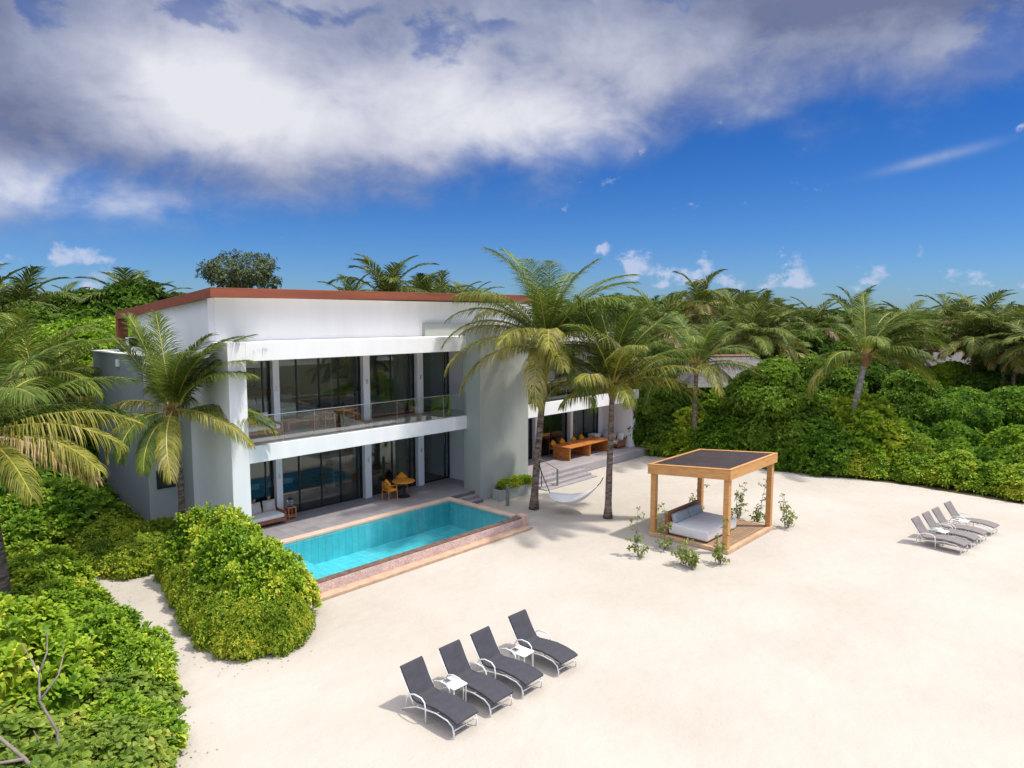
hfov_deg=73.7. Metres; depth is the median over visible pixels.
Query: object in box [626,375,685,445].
sea hibiscus tree
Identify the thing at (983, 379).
broadleaf tree
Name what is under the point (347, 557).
swimming pool
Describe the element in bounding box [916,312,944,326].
coconut palm
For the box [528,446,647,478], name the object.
dining deck
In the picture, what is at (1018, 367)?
coconut palm
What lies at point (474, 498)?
terrace steps
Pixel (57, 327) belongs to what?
broadleaf tree
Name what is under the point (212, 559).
leafy shrub
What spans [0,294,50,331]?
broadleaf tree
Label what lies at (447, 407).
window frame
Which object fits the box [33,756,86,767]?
leafy shrub
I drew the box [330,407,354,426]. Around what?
round table
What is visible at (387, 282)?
coconut palm
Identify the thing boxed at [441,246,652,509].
coconut palm
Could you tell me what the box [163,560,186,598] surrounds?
hedge shrub
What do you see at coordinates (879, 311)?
coconut palm
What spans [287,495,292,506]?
lantern
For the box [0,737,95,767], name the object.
leafy shrub
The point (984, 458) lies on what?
leafy shrub
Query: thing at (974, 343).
coconut palm
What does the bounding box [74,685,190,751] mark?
leafy shrub
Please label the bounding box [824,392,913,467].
leafy shrub
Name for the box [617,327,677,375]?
coconut palm
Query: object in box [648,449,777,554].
pergola
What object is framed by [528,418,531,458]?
window frame
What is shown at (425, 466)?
sideboard
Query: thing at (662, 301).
broadleaf tree
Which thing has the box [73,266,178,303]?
coconut palm
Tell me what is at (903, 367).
broadleaf tree
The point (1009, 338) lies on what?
coconut palm
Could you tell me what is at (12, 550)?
leafy shrub
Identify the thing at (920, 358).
coconut palm
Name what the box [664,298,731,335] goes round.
coconut palm
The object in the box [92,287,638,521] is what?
beach villa
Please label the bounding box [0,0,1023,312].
sky
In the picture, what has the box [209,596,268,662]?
hedge shrub
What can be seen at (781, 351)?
coconut palm
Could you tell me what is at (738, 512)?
young sapling
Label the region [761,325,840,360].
palm tree
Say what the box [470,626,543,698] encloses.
sun lounger
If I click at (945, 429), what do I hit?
leafy shrub
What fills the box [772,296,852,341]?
coconut palm
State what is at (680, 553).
young sapling
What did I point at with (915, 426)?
leafy shrub
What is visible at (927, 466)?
leafy shrub
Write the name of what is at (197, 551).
leafy shrub
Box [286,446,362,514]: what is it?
window frame
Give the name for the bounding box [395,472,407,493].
dining chair
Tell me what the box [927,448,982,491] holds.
leafy shrub
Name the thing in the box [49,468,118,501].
leafy shrub
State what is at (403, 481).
round table
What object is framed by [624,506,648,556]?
young sapling
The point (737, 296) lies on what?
coconut palm
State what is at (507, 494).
shower post
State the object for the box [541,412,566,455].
glass door
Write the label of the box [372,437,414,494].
window frame
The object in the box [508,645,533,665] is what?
side table
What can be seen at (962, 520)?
side table
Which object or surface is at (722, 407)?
sea hibiscus tree
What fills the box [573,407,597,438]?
window frame
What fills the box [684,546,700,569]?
young sapling
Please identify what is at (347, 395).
double bed
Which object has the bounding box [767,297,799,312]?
coconut palm
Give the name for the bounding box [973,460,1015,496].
leafy shrub
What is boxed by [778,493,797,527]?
young sapling
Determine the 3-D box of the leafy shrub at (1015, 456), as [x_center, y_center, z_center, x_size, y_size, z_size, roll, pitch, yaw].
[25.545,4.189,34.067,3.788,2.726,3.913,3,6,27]
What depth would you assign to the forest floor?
34.38 m
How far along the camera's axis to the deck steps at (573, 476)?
35.89 m
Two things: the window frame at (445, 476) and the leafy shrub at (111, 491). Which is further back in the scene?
the window frame at (445, 476)
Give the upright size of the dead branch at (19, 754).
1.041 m
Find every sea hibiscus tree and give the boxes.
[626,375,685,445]
[713,396,735,415]
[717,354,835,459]
[793,352,868,404]
[876,368,944,427]
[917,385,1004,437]
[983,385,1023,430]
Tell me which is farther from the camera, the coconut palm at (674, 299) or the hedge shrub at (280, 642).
the coconut palm at (674, 299)
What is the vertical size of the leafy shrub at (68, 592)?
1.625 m
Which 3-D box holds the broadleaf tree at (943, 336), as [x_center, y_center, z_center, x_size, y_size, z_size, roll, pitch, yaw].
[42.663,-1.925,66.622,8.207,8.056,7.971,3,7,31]
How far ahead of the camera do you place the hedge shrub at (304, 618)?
18.07 m
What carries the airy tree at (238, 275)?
on the forest floor
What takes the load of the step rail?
on the deck steps at (573, 476)
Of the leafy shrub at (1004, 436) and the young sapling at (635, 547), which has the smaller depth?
the young sapling at (635, 547)
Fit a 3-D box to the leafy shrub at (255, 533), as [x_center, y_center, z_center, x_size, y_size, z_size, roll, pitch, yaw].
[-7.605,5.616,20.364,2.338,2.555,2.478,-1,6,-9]
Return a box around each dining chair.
[319,408,335,429]
[343,404,358,423]
[382,479,397,500]
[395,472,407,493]
[549,440,556,454]
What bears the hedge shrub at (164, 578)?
on the sand ground
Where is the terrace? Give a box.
[260,478,474,540]
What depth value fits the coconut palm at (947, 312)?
65.61 m
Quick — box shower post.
[506,484,508,505]
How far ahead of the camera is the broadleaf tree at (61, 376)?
33.11 m
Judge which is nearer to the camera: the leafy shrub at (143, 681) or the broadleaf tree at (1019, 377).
the leafy shrub at (143, 681)
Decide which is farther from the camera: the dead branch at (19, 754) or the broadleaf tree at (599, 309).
the broadleaf tree at (599, 309)
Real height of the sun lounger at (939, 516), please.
0.976 m
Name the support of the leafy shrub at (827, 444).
on the forest floor
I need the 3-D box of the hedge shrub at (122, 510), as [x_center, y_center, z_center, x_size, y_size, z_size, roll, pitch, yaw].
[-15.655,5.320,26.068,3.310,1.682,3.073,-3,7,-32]
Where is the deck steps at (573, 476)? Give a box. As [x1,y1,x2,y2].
[539,468,596,490]
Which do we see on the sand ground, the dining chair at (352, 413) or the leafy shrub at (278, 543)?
the leafy shrub at (278, 543)
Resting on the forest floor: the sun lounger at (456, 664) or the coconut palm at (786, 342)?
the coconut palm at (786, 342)
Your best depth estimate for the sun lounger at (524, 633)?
17.26 m
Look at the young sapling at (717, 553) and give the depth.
23.80 m
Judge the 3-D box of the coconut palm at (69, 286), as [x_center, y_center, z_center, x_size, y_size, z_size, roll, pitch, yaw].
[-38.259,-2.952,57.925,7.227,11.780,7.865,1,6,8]
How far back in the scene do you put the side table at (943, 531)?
25.96 m
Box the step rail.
[541,459,558,485]
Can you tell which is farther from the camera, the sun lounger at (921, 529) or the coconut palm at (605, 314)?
the coconut palm at (605, 314)
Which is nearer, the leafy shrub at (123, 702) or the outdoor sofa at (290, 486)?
the leafy shrub at (123, 702)
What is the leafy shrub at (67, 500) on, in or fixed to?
on the planting bed ground
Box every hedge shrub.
[72,511,140,550]
[76,537,122,571]
[94,530,163,579]
[97,518,156,548]
[103,498,143,522]
[138,516,177,534]
[139,529,176,573]
[152,549,172,582]
[159,546,183,590]
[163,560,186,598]
[166,566,189,610]
[173,578,206,623]
[178,584,219,635]
[189,589,237,651]
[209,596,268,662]
[247,599,306,658]
[269,589,315,648]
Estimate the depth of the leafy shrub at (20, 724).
12.29 m
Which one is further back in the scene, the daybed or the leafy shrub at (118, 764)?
the daybed
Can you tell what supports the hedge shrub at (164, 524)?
on the sand ground
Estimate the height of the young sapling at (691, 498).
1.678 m
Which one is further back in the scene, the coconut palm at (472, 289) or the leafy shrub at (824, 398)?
the coconut palm at (472, 289)
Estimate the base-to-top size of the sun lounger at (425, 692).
0.976 m
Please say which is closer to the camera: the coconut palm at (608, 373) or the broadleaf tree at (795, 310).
the coconut palm at (608, 373)
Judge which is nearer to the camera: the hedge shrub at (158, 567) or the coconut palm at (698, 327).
the hedge shrub at (158, 567)
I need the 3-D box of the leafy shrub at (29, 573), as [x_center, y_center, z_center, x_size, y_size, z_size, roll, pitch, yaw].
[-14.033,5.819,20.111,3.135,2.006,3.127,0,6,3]
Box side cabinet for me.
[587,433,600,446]
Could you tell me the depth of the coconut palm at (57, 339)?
27.20 m
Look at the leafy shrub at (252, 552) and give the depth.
18.95 m
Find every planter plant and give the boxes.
[497,476,521,489]
[510,474,531,484]
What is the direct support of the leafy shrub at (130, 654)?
on the planting bed ground
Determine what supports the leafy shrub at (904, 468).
on the forest floor
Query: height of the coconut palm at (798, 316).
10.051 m
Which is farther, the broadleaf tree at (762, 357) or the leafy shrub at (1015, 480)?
the broadleaf tree at (762, 357)
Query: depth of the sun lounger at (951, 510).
27.79 m
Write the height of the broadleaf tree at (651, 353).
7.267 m
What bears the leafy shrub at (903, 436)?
on the forest floor
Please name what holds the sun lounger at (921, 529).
on the sand ground
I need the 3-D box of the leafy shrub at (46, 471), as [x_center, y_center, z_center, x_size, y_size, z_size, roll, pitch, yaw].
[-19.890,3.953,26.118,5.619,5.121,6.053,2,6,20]
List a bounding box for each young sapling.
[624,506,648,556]
[655,502,674,548]
[670,538,693,566]
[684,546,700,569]
[689,484,709,509]
[712,519,732,564]
[731,482,748,518]
[749,479,765,522]
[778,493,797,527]
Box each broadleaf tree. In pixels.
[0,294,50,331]
[0,311,82,364]
[0,351,94,398]
[5,317,116,363]
[5,387,61,431]
[44,282,157,322]
[45,394,94,433]
[49,417,98,458]
[72,359,91,364]
[80,316,135,336]
[103,278,182,309]
[563,304,628,324]
[598,293,658,309]
[626,346,682,393]
[650,340,698,364]
[658,297,690,337]
[754,350,764,359]
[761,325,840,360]
[777,304,829,321]
[818,313,894,337]
[824,332,859,363]
[829,310,845,315]
[843,355,902,393]
[892,362,911,371]
[918,324,965,353]
[929,359,975,391]
[954,364,1023,393]
[976,359,1023,384]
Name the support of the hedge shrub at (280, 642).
on the sand ground
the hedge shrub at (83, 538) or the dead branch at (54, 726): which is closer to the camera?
the dead branch at (54, 726)
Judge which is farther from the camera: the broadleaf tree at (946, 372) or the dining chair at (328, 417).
the broadleaf tree at (946, 372)
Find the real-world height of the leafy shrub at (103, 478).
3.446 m
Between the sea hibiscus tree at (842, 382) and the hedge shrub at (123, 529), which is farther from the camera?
the sea hibiscus tree at (842, 382)
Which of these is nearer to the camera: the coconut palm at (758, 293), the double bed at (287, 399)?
the double bed at (287, 399)
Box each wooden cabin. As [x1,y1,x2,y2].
[675,354,799,403]
[893,350,970,368]
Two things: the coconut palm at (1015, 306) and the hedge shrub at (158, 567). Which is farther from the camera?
the coconut palm at (1015, 306)
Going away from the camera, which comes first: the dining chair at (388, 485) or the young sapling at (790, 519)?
the young sapling at (790, 519)
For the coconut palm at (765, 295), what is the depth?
82.42 m
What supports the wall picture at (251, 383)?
attached to the beach villa
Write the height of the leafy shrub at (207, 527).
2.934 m
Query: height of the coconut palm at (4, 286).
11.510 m
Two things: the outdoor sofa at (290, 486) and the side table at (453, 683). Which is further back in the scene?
the outdoor sofa at (290, 486)
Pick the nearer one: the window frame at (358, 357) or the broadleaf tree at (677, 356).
the window frame at (358, 357)
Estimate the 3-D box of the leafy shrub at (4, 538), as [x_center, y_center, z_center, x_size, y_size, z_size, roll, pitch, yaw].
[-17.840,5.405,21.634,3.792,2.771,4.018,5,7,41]
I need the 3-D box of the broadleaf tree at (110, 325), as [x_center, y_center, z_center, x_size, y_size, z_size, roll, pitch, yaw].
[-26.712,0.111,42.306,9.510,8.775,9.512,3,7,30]
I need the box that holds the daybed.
[664,500,735,542]
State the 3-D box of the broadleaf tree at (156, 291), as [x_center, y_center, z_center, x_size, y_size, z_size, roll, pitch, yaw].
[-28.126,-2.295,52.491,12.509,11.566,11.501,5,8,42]
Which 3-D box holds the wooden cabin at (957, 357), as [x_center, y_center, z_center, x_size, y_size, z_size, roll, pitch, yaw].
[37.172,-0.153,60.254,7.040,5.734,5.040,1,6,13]
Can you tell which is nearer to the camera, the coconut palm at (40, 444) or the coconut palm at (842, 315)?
the coconut palm at (40, 444)
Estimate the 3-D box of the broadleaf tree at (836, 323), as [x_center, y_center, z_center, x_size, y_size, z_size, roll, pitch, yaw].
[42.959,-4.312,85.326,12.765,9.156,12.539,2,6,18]
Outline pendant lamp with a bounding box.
[328,449,344,456]
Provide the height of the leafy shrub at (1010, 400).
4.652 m
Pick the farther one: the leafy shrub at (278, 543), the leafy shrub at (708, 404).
the leafy shrub at (708, 404)
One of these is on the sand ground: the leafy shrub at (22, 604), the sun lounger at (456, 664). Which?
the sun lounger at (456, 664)
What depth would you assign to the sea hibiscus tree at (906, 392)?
42.06 m
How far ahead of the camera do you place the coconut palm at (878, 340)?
37.82 m
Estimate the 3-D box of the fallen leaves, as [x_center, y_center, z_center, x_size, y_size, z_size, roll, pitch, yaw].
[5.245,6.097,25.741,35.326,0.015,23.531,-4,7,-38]
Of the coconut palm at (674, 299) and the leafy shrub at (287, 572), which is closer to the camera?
the leafy shrub at (287, 572)
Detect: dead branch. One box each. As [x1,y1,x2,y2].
[0,736,30,766]
[21,633,63,754]
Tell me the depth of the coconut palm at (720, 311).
60.53 m
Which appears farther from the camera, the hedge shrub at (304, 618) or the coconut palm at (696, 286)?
the coconut palm at (696, 286)
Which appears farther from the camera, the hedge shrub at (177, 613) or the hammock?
the hammock
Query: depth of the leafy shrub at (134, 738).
12.24 m
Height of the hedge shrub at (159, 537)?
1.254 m
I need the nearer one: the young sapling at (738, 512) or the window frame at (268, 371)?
the window frame at (268, 371)
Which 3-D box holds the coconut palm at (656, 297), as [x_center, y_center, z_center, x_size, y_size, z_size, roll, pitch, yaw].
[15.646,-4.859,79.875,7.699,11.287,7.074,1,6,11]
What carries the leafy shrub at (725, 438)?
on the forest floor
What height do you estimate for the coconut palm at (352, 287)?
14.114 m
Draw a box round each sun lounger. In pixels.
[399,656,477,739]
[438,639,512,717]
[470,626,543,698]
[508,609,577,676]
[911,516,969,554]
[922,511,979,548]
[931,507,988,543]
[944,501,998,535]
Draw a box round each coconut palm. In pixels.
[0,262,46,294]
[0,264,82,310]
[0,266,58,329]
[0,307,140,433]
[0,319,149,595]
[6,336,106,441]
[33,281,90,302]
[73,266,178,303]
[90,310,279,527]
[161,281,191,293]
[317,273,370,290]
[326,253,439,292]
[398,271,462,292]
[405,270,475,292]
[434,281,480,292]
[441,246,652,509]
[450,281,504,293]
[519,292,708,518]
[572,307,628,333]
[607,286,709,351]
[616,303,670,333]
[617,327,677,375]
[627,308,771,435]
[629,294,676,319]
[636,313,705,344]
[661,293,687,309]
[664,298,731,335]
[666,269,737,345]
[692,309,755,353]
[693,289,782,353]
[702,298,805,358]
[709,288,761,319]
[713,293,740,308]
[716,303,822,362]
[736,288,783,304]
[748,289,795,321]
[756,329,818,363]
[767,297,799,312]
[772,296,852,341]
[773,306,824,336]
[805,291,953,411]
[822,285,889,333]
[825,334,859,362]
[846,306,899,338]
[859,299,954,364]
[872,330,951,370]
[906,325,969,357]
[914,309,1020,370]
[915,293,984,338]
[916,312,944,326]
[928,289,1023,365]
[942,311,1023,385]
[952,323,1023,386]
[960,305,1023,324]
[973,307,1023,371]
[995,301,1016,314]
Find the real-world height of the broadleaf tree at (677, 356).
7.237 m
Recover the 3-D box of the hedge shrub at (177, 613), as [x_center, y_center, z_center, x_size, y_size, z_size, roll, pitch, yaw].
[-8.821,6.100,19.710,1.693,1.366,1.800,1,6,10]
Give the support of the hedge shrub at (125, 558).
on the sand ground
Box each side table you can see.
[441,676,467,700]
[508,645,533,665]
[931,528,949,545]
[953,518,969,531]
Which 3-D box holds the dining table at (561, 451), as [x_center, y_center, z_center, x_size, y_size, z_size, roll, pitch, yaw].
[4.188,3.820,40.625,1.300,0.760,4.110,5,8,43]
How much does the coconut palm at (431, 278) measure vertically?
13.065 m
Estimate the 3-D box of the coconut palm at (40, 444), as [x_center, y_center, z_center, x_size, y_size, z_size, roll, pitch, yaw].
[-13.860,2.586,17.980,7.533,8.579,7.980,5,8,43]
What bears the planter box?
on the sand ground
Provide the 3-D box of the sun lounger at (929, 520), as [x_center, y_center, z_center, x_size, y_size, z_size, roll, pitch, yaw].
[16.817,5.592,26.218,0.752,0.976,1.825,-5,7,-39]
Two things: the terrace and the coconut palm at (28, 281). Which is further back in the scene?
the coconut palm at (28, 281)
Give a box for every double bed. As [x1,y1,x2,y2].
[247,386,317,419]
[340,384,397,408]
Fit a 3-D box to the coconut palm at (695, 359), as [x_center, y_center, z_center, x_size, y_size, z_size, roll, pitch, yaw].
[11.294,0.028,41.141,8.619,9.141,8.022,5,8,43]
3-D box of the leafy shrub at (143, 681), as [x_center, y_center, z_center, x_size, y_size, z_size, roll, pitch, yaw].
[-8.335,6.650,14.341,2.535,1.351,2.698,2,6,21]
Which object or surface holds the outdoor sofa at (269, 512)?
on the terrace
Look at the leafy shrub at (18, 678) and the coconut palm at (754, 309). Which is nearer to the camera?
the leafy shrub at (18, 678)
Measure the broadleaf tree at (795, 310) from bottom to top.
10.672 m
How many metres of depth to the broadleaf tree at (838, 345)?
64.66 m
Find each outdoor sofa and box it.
[248,412,282,435]
[250,477,298,501]
[251,499,286,525]
[600,431,625,448]
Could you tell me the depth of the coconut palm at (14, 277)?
48.71 m
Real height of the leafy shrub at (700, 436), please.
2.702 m
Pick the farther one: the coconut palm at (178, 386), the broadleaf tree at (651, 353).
the broadleaf tree at (651, 353)
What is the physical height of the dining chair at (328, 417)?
0.822 m
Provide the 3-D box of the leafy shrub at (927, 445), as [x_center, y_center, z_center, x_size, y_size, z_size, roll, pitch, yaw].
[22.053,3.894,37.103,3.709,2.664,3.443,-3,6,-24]
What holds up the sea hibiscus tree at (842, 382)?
on the forest floor
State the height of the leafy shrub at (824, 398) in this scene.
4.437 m
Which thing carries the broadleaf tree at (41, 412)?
on the forest floor
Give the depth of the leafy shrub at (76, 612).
17.15 m
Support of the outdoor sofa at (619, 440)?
on the dining deck
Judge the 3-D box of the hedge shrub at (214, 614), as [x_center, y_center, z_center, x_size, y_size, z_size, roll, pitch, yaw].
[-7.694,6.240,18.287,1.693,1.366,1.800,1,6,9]
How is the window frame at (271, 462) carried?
in the beach villa
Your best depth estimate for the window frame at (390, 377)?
32.43 m
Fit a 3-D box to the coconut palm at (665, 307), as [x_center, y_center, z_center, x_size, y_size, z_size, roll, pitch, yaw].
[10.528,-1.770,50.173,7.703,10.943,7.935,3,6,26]
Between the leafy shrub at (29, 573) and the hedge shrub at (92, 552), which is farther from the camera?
the hedge shrub at (92, 552)
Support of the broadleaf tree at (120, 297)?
on the forest floor
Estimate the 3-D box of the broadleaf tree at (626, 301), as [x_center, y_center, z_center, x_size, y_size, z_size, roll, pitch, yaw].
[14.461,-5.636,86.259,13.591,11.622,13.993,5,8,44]
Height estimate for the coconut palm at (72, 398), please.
7.754 m
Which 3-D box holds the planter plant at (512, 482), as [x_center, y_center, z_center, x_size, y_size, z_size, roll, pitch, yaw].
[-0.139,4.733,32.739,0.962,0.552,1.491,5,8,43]
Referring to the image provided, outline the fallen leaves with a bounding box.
[101,470,981,765]
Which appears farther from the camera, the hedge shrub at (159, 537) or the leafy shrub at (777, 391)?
the leafy shrub at (777, 391)
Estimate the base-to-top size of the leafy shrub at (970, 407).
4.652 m
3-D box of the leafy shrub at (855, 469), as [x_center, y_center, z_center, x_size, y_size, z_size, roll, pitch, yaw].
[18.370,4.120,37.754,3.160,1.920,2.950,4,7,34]
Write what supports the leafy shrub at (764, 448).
on the forest floor
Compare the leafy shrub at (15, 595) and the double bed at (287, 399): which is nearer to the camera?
the leafy shrub at (15, 595)
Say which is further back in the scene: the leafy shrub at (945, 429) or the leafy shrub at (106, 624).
the leafy shrub at (945, 429)
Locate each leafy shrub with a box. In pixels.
[0,422,61,503]
[0,491,79,549]
[0,590,53,601]
[0,594,74,630]
[0,614,104,719]
[0,698,93,753]
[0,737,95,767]
[1,523,8,548]
[5,540,77,562]
[7,544,100,596]
[12,474,120,548]
[30,577,120,610]
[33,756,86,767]
[47,445,107,486]
[47,711,179,767]
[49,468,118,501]
[65,600,138,627]
[71,668,188,713]
[73,604,179,668]
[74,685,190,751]
[91,627,180,693]
[92,756,156,767]
[159,502,226,574]
[178,503,254,563]
[181,512,264,581]
[183,523,253,597]
[210,532,275,601]
[239,544,323,611]
[242,530,283,551]
[262,534,307,580]
[637,415,678,456]
[657,406,708,456]
[677,387,724,418]
[679,420,719,450]
[696,411,748,450]
[739,419,787,470]
[762,437,816,471]
[779,417,859,476]
[807,394,842,413]
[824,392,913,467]
[829,442,865,478]
[856,445,891,479]
[885,451,925,484]
[890,430,921,444]
[895,431,944,459]
[903,418,934,439]
[916,455,951,486]
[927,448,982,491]
[928,419,987,448]
[935,437,980,459]
[971,446,1009,463]
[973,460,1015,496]
[978,422,1023,449]
[983,442,1023,465]
[988,463,1023,500]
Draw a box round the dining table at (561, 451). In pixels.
[552,436,607,460]
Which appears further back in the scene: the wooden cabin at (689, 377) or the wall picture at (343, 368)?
the wooden cabin at (689, 377)
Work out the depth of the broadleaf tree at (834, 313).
103.26 m
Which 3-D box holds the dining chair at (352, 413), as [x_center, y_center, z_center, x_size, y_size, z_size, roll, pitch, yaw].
[-7.019,1.298,29.674,0.584,0.822,0.551,1,6,8]
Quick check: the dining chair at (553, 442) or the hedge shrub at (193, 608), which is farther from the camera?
the dining chair at (553, 442)
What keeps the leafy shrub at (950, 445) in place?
on the forest floor
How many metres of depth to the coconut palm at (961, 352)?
61.62 m
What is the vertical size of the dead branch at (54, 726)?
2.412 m
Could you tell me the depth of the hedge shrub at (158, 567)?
22.15 m
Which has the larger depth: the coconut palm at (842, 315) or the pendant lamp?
the coconut palm at (842, 315)
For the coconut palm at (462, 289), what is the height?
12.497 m
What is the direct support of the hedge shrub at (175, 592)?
on the sand ground
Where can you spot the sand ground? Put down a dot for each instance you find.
(842, 623)
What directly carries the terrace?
on the sand ground
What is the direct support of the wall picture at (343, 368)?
attached to the beach villa
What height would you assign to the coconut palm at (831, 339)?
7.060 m
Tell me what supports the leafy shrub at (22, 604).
on the planting bed ground
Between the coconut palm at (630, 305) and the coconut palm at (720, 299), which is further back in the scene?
the coconut palm at (720, 299)
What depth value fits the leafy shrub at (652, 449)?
42.21 m
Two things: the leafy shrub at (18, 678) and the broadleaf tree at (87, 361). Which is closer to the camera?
the leafy shrub at (18, 678)
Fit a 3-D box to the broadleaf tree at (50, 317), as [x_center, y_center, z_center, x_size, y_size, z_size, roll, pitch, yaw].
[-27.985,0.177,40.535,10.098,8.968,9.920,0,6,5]
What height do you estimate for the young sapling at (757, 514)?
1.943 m
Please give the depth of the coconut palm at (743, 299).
57.90 m
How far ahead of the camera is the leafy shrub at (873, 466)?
36.32 m
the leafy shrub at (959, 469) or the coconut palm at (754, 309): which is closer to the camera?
the leafy shrub at (959, 469)
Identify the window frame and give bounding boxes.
[260,360,270,416]
[264,460,273,500]
[282,356,360,429]
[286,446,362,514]
[372,353,413,417]
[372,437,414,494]
[424,352,448,411]
[424,431,449,482]
[528,346,574,391]
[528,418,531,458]
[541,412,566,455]
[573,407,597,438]
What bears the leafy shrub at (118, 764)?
on the planting bed ground
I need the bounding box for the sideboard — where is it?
[405,458,427,476]
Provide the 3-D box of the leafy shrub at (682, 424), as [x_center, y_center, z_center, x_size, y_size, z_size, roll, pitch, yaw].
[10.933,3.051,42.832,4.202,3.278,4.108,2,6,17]
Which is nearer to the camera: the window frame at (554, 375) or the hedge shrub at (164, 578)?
the hedge shrub at (164, 578)
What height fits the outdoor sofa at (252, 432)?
0.866 m
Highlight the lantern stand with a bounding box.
[284,505,296,519]
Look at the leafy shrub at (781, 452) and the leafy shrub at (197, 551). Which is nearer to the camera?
the leafy shrub at (197, 551)
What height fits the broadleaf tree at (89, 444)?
4.068 m
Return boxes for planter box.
[492,483,531,500]
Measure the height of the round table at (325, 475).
0.750 m
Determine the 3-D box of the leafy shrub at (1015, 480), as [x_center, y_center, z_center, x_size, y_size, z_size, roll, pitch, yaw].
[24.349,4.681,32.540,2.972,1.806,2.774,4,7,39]
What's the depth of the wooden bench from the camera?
27.64 m
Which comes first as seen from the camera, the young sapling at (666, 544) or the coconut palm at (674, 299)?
the young sapling at (666, 544)
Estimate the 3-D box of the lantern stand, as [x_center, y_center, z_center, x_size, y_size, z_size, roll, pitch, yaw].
[-9.011,5.215,27.745,0.360,0.500,0.360,5,8,43]
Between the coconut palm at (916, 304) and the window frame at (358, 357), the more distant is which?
the coconut palm at (916, 304)
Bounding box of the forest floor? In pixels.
[787,469,1023,503]
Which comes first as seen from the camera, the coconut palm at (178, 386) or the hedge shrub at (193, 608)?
the hedge shrub at (193, 608)
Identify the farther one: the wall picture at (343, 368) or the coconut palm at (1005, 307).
the coconut palm at (1005, 307)
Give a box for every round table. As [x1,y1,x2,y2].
[310,473,332,492]
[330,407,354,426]
[392,478,414,497]
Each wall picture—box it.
[246,368,254,386]
[332,357,347,378]
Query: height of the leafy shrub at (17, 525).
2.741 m
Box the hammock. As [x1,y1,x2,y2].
[539,465,602,504]
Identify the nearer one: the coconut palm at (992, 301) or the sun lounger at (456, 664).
the sun lounger at (456, 664)
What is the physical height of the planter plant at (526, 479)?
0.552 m
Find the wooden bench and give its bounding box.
[281,417,317,432]
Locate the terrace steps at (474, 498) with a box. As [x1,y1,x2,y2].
[457,494,482,503]
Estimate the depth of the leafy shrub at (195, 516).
21.99 m
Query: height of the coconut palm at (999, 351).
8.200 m
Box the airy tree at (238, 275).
[195,249,283,288]
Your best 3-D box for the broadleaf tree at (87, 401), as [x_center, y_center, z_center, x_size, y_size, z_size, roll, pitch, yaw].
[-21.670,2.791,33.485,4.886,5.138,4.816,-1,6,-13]
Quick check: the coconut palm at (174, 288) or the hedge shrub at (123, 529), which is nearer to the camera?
the hedge shrub at (123, 529)
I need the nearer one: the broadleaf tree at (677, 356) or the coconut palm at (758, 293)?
the broadleaf tree at (677, 356)
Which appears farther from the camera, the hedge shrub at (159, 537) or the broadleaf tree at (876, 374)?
the broadleaf tree at (876, 374)
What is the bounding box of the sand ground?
[94,455,1023,767]
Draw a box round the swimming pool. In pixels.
[280,497,532,604]

